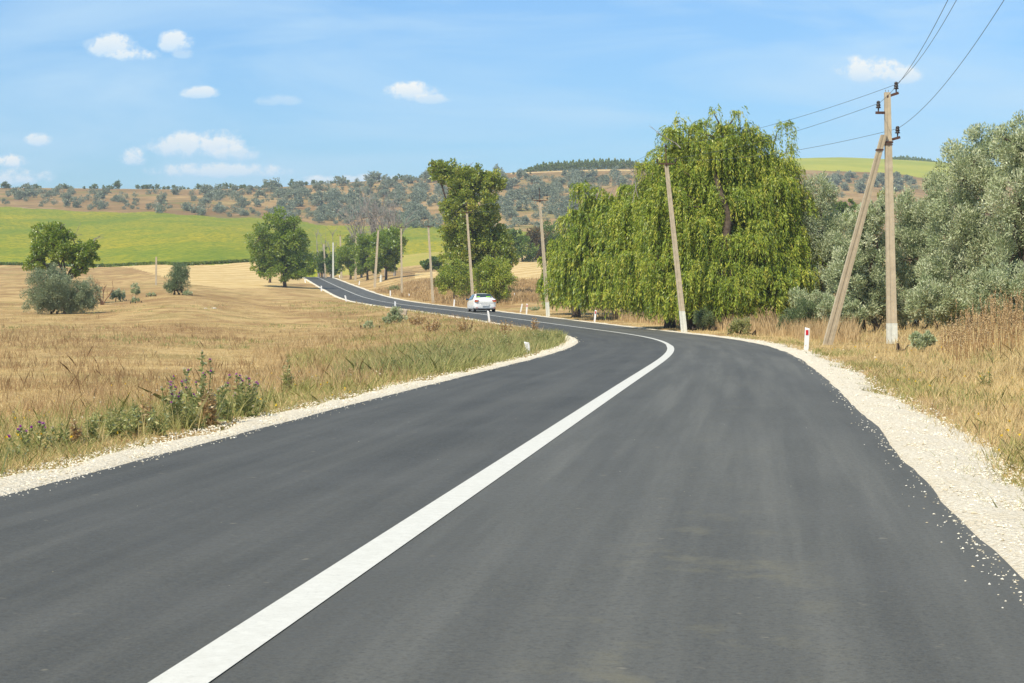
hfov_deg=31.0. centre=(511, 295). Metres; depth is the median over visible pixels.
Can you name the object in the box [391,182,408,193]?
hillside bush
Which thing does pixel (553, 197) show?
hillside bush
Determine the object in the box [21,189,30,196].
hillside bush
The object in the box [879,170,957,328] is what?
oleaster tree
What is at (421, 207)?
hillside bush
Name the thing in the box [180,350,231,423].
thistle plant
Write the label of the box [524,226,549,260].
thicket tree
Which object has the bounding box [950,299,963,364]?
dock plant
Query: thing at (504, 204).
hillside bush
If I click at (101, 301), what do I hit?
bare shrub
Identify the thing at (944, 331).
dock plant
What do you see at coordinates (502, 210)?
hillside bush
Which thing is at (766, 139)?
overhead wire
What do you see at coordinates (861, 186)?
hillside bush
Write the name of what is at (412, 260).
ripening field
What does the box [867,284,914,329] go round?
oleaster thicket
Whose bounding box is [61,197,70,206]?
hillside bush
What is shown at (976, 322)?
dock plant
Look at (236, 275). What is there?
stubble field
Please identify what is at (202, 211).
hillside bush
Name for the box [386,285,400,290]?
weed plant
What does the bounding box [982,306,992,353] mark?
dock plant
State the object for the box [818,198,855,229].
thicket tree
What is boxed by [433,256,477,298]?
round willow
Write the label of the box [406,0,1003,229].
overhead wire
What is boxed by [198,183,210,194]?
hillside bush
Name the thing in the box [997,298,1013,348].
dock plant
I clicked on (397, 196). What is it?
hillside bush
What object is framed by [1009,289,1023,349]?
dock plant
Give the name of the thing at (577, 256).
weeping willow
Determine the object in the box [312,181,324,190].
hillside bush
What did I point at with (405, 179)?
hillside bush
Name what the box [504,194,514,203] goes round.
hillside bush
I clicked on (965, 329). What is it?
dock plant
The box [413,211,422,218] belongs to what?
hillside bush
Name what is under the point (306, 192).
hillside bush
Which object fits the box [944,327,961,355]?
dock plant
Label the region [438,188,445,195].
hillside bush
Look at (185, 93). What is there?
sky
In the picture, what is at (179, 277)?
meadow bush
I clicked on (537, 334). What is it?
weed plant
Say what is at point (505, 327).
dried plant
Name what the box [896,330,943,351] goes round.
roadside shrub
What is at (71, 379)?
dead weeds
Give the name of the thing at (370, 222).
dead tree
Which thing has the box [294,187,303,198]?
hillside bush
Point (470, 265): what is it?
utility pole
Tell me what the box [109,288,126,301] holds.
meadow bush
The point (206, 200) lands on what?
hillside bush
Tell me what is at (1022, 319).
dock plant
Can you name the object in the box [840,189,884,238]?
thicket tree
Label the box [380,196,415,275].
dead tree
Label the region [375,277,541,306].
dead weeds
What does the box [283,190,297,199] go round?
hillside bush
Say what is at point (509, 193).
hillside bush
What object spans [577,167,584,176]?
hillside bush
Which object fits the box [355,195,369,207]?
hillside bush
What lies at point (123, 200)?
hillside bush
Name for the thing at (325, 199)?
hillside bush
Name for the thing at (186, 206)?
hillside bush
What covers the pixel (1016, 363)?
dry grass
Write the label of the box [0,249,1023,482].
ground
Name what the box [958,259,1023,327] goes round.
oleaster thicket
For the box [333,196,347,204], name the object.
hillside bush
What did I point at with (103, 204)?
hillside bush
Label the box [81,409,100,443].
weed plant
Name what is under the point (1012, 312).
dock plant
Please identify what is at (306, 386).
green grass
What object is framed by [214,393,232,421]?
weed plant
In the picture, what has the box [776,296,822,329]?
roadside shrub
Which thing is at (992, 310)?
dock plant
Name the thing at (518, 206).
hillside bush
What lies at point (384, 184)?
hillside bush
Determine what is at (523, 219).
hillside bush
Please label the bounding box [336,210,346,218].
hillside bush
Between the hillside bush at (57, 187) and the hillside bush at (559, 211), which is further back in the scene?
the hillside bush at (57, 187)
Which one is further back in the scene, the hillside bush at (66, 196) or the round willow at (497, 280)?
the hillside bush at (66, 196)
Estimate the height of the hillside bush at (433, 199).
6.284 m
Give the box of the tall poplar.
[427,158,520,295]
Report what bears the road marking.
on the road
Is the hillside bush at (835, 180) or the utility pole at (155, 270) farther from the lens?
the hillside bush at (835, 180)
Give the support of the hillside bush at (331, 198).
on the hillside
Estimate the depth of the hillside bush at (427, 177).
1121.96 m
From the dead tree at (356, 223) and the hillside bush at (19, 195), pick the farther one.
the hillside bush at (19, 195)
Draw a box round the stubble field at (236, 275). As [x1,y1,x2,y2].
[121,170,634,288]
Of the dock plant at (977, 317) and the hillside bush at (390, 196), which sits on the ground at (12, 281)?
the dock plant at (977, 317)
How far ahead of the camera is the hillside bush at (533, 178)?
1052.00 m
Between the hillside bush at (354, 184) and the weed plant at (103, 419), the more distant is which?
the hillside bush at (354, 184)
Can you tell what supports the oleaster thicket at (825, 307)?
on the ground at (12, 281)
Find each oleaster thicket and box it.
[787,287,833,314]
[816,293,869,327]
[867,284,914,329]
[904,274,973,331]
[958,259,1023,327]
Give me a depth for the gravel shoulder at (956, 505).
16.33 m
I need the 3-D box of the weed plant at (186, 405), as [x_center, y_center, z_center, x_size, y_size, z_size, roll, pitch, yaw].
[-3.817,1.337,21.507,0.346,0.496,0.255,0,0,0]
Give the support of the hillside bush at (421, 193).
on the hillside
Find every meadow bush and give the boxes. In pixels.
[19,262,102,313]
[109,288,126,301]
[130,282,141,303]
[146,292,155,296]
[163,262,190,294]
[182,290,192,295]
[360,320,379,328]
[382,306,407,323]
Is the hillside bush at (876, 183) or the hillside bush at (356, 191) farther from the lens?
the hillside bush at (876, 183)
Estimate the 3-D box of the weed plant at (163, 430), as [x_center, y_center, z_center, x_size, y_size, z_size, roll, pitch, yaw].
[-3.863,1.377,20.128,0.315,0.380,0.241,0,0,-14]
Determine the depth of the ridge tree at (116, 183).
1169.78 m
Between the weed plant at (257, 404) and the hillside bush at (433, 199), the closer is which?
the weed plant at (257, 404)
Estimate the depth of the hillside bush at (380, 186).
1079.03 m
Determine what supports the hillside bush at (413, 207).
on the hillside
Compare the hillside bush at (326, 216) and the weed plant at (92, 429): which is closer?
the weed plant at (92, 429)
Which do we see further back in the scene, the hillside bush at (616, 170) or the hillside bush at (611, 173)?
the hillside bush at (616, 170)
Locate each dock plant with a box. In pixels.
[941,325,948,352]
[943,321,957,355]
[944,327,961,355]
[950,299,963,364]
[953,309,969,359]
[954,309,968,356]
[959,303,973,349]
[965,308,980,354]
[966,294,983,360]
[969,314,984,345]
[973,306,988,357]
[979,295,991,353]
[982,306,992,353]
[984,286,1002,357]
[987,290,995,346]
[988,303,1008,350]
[992,287,1006,347]
[997,293,1015,340]
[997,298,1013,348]
[1002,296,1015,335]
[1003,291,1021,355]
[1006,298,1019,351]
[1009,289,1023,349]
[1016,290,1023,343]
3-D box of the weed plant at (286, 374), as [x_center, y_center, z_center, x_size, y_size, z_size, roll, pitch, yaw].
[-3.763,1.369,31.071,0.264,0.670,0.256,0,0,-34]
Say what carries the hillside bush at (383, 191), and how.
on the hillside
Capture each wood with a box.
[524,158,642,171]
[892,155,936,161]
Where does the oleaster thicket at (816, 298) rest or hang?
on the ground at (12, 281)
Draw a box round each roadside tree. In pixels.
[243,205,317,287]
[297,241,315,278]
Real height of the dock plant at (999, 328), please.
1.692 m
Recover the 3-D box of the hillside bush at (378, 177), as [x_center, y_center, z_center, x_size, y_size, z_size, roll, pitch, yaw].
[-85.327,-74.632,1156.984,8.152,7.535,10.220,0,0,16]
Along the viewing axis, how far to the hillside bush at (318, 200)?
1000.50 m
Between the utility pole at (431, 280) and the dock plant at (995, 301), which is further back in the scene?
the utility pole at (431, 280)
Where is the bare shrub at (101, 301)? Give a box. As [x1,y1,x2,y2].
[89,279,112,304]
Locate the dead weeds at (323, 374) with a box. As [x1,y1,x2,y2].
[245,300,543,394]
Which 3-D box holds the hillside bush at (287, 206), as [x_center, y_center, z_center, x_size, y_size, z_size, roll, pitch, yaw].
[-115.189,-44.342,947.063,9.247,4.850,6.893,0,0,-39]
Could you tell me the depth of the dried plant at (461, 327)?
86.47 m
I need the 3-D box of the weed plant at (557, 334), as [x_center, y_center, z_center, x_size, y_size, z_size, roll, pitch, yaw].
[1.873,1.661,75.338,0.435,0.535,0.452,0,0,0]
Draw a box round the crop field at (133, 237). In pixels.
[0,207,554,276]
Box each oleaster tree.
[794,170,853,299]
[821,195,901,332]
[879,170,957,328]
[912,122,1010,326]
[977,109,1023,321]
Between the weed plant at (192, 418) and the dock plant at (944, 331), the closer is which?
the weed plant at (192, 418)
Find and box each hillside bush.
[9,186,22,194]
[13,189,23,198]
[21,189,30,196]
[24,184,35,191]
[25,189,37,197]
[43,188,56,196]
[54,184,64,192]
[60,193,72,201]
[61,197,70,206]
[72,200,81,207]
[96,192,107,198]
[98,187,112,193]
[98,198,108,208]
[117,197,128,203]
[154,200,167,212]
[156,192,167,203]
[170,186,181,194]
[181,202,191,210]
[189,204,199,212]
[195,206,206,214]
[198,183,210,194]
[201,192,214,198]
[202,197,211,204]
[212,204,226,211]
[213,183,223,190]
[215,189,225,199]
[229,190,243,201]
[231,184,238,190]
[237,195,248,207]
[246,185,255,190]
[253,189,265,196]
[253,198,262,206]
[266,185,277,191]
[269,177,280,189]
[273,188,286,197]
[276,199,287,206]
[281,204,294,211]
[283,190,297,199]
[287,199,299,206]
[292,181,304,187]
[292,199,303,206]
[293,195,303,205]
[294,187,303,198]
[302,188,311,196]
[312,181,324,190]
[312,189,322,196]
[313,197,323,204]
[316,205,327,213]
[322,188,336,202]
[322,210,335,219]
[327,193,336,201]
[328,201,336,208]
[328,204,337,213]
[329,189,341,197]
[333,175,348,185]
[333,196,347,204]
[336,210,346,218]
[345,191,358,200]
[346,198,356,203]
[347,187,363,197]
[350,181,359,189]
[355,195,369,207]
[363,171,376,181]
[364,186,372,195]
[366,178,377,188]
[370,197,381,206]
[371,171,382,179]
[376,184,385,191]
[378,189,388,197]
[380,180,388,188]
[382,174,392,185]
[386,192,396,198]
[387,181,398,187]
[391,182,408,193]
[392,194,403,203]
[392,200,401,206]
[394,189,405,199]
[400,174,413,183]
[400,211,410,223]
[406,201,418,210]
[407,193,422,200]
[408,214,420,222]
[409,220,419,227]
[410,197,420,203]
[411,180,422,189]
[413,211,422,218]
[416,204,428,210]
[417,181,427,189]
[418,189,427,197]
[420,209,429,218]
[421,172,433,181]
[428,192,441,202]
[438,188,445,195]
[493,163,504,176]
[497,201,507,208]
[500,205,511,213]
[502,198,514,206]
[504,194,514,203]
[505,189,516,197]
[506,178,514,188]
[507,209,518,216]
[509,178,520,184]
[515,193,525,200]
[515,199,528,210]
[516,169,525,179]
[520,215,529,224]
[521,190,531,197]
[522,170,529,179]
[526,175,538,181]
[526,184,540,198]
[532,179,545,187]
[540,183,550,189]
[543,188,550,195]
[546,201,559,213]
[548,194,561,200]
[549,185,561,190]
[550,188,559,194]
[553,182,564,190]
[553,205,565,217]
[556,176,567,183]
[560,200,572,206]
[562,205,572,211]
[565,170,574,177]
[567,180,579,188]
[570,177,584,182]
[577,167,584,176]
[585,168,596,178]
[609,169,623,179]
[611,165,620,176]
[612,174,622,181]
[616,175,627,187]
[830,177,839,183]
[832,170,843,181]
[840,182,849,190]
[842,170,856,177]
[854,179,865,191]
[874,179,879,186]
[875,175,884,186]
[893,171,900,177]
[893,177,903,185]
[893,183,902,190]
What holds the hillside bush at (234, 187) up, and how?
on the hillside
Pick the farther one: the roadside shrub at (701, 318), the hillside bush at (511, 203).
the hillside bush at (511, 203)
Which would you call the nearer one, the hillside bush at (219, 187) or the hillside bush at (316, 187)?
the hillside bush at (219, 187)
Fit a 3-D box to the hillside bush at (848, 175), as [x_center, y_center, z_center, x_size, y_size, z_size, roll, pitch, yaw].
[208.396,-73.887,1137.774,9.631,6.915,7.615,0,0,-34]
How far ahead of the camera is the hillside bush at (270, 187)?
1097.18 m
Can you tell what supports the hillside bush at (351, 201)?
on the hillside
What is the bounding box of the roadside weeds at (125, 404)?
[0,373,295,474]
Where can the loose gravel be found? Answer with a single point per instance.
(212, 428)
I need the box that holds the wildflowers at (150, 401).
[5,372,350,438]
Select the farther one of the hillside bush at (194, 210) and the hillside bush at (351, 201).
the hillside bush at (351, 201)
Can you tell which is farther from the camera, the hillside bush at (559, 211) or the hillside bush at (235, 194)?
the hillside bush at (235, 194)
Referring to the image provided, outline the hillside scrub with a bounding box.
[0,170,919,232]
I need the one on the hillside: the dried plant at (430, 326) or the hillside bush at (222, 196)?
the hillside bush at (222, 196)
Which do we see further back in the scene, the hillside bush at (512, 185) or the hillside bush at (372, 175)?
the hillside bush at (372, 175)
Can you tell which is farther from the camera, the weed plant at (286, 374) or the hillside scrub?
the hillside scrub
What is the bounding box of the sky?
[0,0,1023,188]
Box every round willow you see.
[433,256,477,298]
[467,254,519,302]
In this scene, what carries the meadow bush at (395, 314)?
on the ground at (12, 281)
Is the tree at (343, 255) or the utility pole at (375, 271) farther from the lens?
the tree at (343, 255)
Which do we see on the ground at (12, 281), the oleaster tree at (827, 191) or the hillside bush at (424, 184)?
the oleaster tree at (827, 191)
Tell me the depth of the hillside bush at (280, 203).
953.76 m
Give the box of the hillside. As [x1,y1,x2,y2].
[0,168,1017,276]
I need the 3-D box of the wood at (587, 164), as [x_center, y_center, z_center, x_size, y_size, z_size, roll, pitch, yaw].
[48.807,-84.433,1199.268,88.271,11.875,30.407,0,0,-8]
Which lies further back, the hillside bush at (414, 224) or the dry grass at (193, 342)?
the hillside bush at (414, 224)
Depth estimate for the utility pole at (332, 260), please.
469.84 m
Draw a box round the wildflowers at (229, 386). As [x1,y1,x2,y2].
[13,353,380,418]
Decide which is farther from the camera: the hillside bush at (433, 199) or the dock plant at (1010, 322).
the hillside bush at (433, 199)
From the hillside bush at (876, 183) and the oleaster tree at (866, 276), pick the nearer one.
the oleaster tree at (866, 276)
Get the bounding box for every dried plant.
[68,417,85,446]
[137,392,154,429]
[198,380,220,425]
[407,311,426,324]
[419,312,441,332]
[456,317,477,332]
[499,320,512,334]
[528,317,539,329]
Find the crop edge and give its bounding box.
[0,259,256,266]
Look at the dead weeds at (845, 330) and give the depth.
88.77 m
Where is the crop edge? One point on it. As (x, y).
(153, 263)
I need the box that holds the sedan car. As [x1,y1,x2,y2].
[466,293,495,311]
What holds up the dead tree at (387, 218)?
on the ground at (12, 281)
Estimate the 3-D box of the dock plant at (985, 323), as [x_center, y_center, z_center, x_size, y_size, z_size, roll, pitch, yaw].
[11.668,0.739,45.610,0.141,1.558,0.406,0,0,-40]
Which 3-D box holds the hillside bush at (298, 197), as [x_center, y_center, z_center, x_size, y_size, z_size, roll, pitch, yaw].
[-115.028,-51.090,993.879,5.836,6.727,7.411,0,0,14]
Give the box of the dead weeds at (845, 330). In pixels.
[598,307,864,343]
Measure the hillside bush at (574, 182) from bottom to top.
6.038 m
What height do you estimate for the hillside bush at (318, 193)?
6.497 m
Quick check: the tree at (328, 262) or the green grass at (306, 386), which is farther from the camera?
the tree at (328, 262)
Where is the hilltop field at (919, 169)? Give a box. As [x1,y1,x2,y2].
[779,157,1015,179]
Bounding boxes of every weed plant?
[0,444,28,460]
[47,423,71,446]
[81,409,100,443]
[91,407,126,428]
[104,407,139,438]
[123,399,143,433]
[144,405,170,435]
[174,389,197,425]
[183,400,210,429]
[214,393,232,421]
[241,404,261,417]
[246,393,265,411]
[279,357,294,390]
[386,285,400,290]
[441,347,454,355]
[458,340,482,351]
[499,333,516,345]
[528,330,549,339]
[553,330,562,337]
[977,367,992,385]
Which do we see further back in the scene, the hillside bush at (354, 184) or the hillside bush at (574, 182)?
the hillside bush at (354, 184)
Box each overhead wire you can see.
[397,0,947,229]
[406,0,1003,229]
[409,0,956,223]
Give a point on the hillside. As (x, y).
(175, 201)
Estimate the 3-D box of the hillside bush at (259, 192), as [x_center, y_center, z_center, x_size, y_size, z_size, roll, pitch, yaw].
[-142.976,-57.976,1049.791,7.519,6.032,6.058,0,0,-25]
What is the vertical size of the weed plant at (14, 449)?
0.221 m
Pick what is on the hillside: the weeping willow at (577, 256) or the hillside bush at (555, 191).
the hillside bush at (555, 191)
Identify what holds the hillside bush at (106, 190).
on the hillside
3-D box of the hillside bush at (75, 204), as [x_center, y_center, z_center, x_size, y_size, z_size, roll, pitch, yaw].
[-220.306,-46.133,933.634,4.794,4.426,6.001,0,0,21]
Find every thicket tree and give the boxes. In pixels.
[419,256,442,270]
[508,228,538,261]
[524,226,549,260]
[538,219,564,246]
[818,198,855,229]
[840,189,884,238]
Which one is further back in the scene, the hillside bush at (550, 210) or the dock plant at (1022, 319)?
the hillside bush at (550, 210)
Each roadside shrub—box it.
[692,307,716,330]
[727,316,755,334]
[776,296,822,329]
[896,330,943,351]
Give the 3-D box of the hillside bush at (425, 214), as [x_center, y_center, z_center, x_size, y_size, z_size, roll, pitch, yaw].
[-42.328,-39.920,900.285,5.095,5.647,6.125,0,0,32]
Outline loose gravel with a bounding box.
[0,336,1023,607]
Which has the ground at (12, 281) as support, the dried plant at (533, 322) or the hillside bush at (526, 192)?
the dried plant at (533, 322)
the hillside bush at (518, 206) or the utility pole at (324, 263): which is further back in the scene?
the hillside bush at (518, 206)
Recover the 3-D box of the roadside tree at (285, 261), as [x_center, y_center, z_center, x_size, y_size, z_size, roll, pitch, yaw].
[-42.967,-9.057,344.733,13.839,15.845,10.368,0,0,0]
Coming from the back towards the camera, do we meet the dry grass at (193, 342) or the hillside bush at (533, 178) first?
the hillside bush at (533, 178)
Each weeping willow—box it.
[535,171,643,316]
[594,131,699,327]
[628,103,833,329]
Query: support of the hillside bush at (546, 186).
on the hillside
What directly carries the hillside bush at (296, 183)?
on the hillside
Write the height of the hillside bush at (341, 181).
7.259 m
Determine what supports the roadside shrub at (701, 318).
on the ground at (12, 281)
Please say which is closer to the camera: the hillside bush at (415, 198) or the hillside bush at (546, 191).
the hillside bush at (546, 191)
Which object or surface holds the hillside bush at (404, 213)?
on the hillside
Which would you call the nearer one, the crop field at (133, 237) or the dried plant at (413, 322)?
the dried plant at (413, 322)
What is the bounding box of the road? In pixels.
[0,277,1023,682]
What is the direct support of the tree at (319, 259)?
on the ground at (12, 281)
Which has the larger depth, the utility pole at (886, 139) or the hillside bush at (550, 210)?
the hillside bush at (550, 210)
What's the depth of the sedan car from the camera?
178.92 m
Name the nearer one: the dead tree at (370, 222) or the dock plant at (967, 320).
the dock plant at (967, 320)
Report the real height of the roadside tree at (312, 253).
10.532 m
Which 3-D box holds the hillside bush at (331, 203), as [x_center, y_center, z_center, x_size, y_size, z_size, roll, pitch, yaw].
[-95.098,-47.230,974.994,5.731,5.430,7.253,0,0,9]
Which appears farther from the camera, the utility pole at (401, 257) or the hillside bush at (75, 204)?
the hillside bush at (75, 204)
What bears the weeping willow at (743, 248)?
on the ground at (12, 281)
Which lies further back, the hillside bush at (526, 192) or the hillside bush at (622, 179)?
the hillside bush at (622, 179)
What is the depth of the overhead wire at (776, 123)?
77.73 m
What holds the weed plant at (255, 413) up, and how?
on the ground at (12, 281)
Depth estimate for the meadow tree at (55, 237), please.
204.39 m
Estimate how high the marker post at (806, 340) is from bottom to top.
0.965 m
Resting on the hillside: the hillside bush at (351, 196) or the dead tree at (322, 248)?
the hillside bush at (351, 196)
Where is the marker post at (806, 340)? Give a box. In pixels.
[804,327,809,350]
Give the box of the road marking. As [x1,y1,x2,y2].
[148,277,673,682]
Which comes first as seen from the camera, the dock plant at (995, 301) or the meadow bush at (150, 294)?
the dock plant at (995, 301)
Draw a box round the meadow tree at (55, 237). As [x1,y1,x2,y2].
[21,221,103,280]
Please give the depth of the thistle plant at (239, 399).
23.48 m
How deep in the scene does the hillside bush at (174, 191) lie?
1075.67 m
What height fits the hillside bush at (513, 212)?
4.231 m
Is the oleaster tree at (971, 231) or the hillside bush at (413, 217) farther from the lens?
the hillside bush at (413, 217)
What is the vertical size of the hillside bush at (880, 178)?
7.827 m
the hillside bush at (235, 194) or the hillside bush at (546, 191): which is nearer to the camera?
the hillside bush at (546, 191)
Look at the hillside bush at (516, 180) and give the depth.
1040.06 m
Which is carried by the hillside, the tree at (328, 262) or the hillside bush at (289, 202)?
the hillside bush at (289, 202)
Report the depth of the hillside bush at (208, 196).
1023.45 m
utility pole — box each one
[155,257,156,284]
[323,244,326,277]
[332,243,333,277]
[354,236,356,280]
[373,230,378,287]
[396,225,405,292]
[423,225,433,302]
[460,202,473,295]
[531,187,549,316]
[656,144,686,331]
[823,82,899,344]
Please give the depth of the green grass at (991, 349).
26.10 m
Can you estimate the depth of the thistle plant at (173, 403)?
21.11 m
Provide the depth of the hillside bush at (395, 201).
983.09 m
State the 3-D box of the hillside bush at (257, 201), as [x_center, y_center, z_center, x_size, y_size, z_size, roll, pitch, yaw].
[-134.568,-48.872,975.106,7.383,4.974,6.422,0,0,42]
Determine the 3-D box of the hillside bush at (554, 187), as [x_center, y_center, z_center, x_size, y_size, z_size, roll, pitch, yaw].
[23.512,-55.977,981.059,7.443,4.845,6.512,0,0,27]
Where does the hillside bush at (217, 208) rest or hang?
on the hillside
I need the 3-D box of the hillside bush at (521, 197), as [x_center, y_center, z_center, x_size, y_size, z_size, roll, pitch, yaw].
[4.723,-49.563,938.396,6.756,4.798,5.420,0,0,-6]
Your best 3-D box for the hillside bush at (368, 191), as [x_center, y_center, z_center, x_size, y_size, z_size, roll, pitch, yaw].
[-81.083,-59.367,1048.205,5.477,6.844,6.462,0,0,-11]
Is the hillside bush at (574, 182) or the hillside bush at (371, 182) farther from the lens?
the hillside bush at (371, 182)
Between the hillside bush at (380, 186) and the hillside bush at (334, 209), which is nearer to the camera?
the hillside bush at (334, 209)
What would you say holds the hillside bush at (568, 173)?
on the hillside
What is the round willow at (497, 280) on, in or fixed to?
on the ground at (12, 281)
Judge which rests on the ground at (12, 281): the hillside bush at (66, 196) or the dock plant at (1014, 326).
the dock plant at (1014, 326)
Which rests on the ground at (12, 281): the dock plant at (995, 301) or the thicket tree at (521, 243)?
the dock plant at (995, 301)
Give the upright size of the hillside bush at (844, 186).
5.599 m
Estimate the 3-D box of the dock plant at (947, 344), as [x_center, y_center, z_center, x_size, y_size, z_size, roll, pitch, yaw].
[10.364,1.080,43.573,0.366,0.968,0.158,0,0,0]
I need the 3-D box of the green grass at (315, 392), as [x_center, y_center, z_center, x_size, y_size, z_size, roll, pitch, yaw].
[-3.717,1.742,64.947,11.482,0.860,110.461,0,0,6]
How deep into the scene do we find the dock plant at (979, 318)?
42.18 m
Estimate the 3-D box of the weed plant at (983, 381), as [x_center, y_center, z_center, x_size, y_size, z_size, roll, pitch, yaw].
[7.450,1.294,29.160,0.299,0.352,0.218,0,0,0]
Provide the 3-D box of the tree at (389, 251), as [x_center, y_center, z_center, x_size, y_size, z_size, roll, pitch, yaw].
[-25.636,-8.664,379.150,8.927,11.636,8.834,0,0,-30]
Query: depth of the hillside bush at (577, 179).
1020.97 m
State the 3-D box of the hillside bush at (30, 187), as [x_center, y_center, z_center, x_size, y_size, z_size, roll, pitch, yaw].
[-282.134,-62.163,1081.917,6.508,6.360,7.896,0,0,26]
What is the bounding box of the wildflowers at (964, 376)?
[805,343,1022,450]
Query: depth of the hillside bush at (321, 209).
951.22 m
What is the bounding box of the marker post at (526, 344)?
[524,342,529,353]
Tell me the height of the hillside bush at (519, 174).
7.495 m
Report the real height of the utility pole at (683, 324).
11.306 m
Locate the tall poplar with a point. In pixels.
(463, 182)
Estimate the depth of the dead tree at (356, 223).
440.06 m
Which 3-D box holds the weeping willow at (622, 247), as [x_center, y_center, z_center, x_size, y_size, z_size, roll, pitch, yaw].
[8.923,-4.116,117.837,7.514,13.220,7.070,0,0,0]
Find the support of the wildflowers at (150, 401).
on the ground at (12, 281)
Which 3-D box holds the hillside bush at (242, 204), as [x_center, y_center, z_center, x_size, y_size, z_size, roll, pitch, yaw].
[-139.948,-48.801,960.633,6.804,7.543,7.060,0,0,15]
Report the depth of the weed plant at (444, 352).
43.60 m
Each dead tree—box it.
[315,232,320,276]
[316,229,329,276]
[336,186,380,277]
[360,184,391,275]
[360,189,399,275]
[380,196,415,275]
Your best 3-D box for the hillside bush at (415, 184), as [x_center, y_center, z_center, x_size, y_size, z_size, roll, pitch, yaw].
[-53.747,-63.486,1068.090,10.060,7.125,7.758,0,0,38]
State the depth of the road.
10.89 m
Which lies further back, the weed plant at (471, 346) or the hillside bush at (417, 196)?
the hillside bush at (417, 196)
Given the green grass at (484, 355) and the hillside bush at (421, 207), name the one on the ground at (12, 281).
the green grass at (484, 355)
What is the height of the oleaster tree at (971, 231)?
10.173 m
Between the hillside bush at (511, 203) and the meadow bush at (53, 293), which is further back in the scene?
the hillside bush at (511, 203)
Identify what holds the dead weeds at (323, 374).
on the ground at (12, 281)
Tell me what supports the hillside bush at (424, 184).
on the hillside
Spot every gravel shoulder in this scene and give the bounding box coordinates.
[0,278,577,495]
[335,278,1023,578]
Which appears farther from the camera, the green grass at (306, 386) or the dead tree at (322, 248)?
the dead tree at (322, 248)
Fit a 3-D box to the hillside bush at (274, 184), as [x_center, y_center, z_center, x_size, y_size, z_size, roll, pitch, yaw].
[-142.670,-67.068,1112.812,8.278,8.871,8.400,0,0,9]
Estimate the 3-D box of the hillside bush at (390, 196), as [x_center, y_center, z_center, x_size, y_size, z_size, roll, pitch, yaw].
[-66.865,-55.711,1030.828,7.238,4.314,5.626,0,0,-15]
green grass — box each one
[0,326,549,479]
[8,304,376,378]
[280,301,566,392]
[327,326,569,378]
[689,323,1023,412]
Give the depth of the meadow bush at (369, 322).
121.30 m
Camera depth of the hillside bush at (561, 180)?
1034.78 m
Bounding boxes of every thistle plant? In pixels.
[7,421,53,452]
[159,375,194,428]
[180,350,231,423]
[231,373,260,416]
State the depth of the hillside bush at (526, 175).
1080.99 m
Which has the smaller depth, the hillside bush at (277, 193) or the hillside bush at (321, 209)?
the hillside bush at (321, 209)
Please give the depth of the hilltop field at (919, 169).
1345.36 m
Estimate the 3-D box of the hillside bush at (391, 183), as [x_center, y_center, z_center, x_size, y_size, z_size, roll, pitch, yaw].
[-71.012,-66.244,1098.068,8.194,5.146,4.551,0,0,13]
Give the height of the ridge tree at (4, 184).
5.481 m
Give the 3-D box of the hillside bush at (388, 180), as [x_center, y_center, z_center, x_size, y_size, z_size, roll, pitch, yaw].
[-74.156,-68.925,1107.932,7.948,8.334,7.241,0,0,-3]
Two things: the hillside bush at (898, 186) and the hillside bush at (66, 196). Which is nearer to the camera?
the hillside bush at (66, 196)
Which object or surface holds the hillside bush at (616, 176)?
on the hillside
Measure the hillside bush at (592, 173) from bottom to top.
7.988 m
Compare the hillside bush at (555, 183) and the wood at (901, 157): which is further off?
the wood at (901, 157)
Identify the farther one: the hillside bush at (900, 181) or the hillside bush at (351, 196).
the hillside bush at (900, 181)
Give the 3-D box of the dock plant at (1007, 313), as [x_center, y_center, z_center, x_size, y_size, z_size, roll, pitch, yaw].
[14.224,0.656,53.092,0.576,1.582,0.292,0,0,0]
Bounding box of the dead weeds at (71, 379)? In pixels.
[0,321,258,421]
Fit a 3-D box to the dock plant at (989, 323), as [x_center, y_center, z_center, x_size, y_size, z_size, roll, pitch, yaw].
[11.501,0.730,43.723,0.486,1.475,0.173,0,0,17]
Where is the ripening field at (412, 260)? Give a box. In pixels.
[336,247,545,275]
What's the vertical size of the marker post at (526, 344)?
0.545 m
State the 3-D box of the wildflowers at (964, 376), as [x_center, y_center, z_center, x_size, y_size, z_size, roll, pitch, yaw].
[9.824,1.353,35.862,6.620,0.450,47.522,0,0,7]
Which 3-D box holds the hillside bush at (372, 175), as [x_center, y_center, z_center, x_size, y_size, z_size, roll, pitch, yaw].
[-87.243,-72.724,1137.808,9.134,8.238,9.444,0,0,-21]
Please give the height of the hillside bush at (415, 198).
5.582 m
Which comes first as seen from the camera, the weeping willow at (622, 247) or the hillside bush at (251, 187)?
the weeping willow at (622, 247)
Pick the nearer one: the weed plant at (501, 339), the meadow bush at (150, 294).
the weed plant at (501, 339)
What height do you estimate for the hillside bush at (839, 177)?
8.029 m
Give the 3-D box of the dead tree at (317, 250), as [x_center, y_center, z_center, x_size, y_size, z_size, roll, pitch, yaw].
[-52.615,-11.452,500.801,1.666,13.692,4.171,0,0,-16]
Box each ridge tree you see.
[0,181,7,187]
[112,179,122,188]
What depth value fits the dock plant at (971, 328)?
45.08 m
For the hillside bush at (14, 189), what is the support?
on the hillside

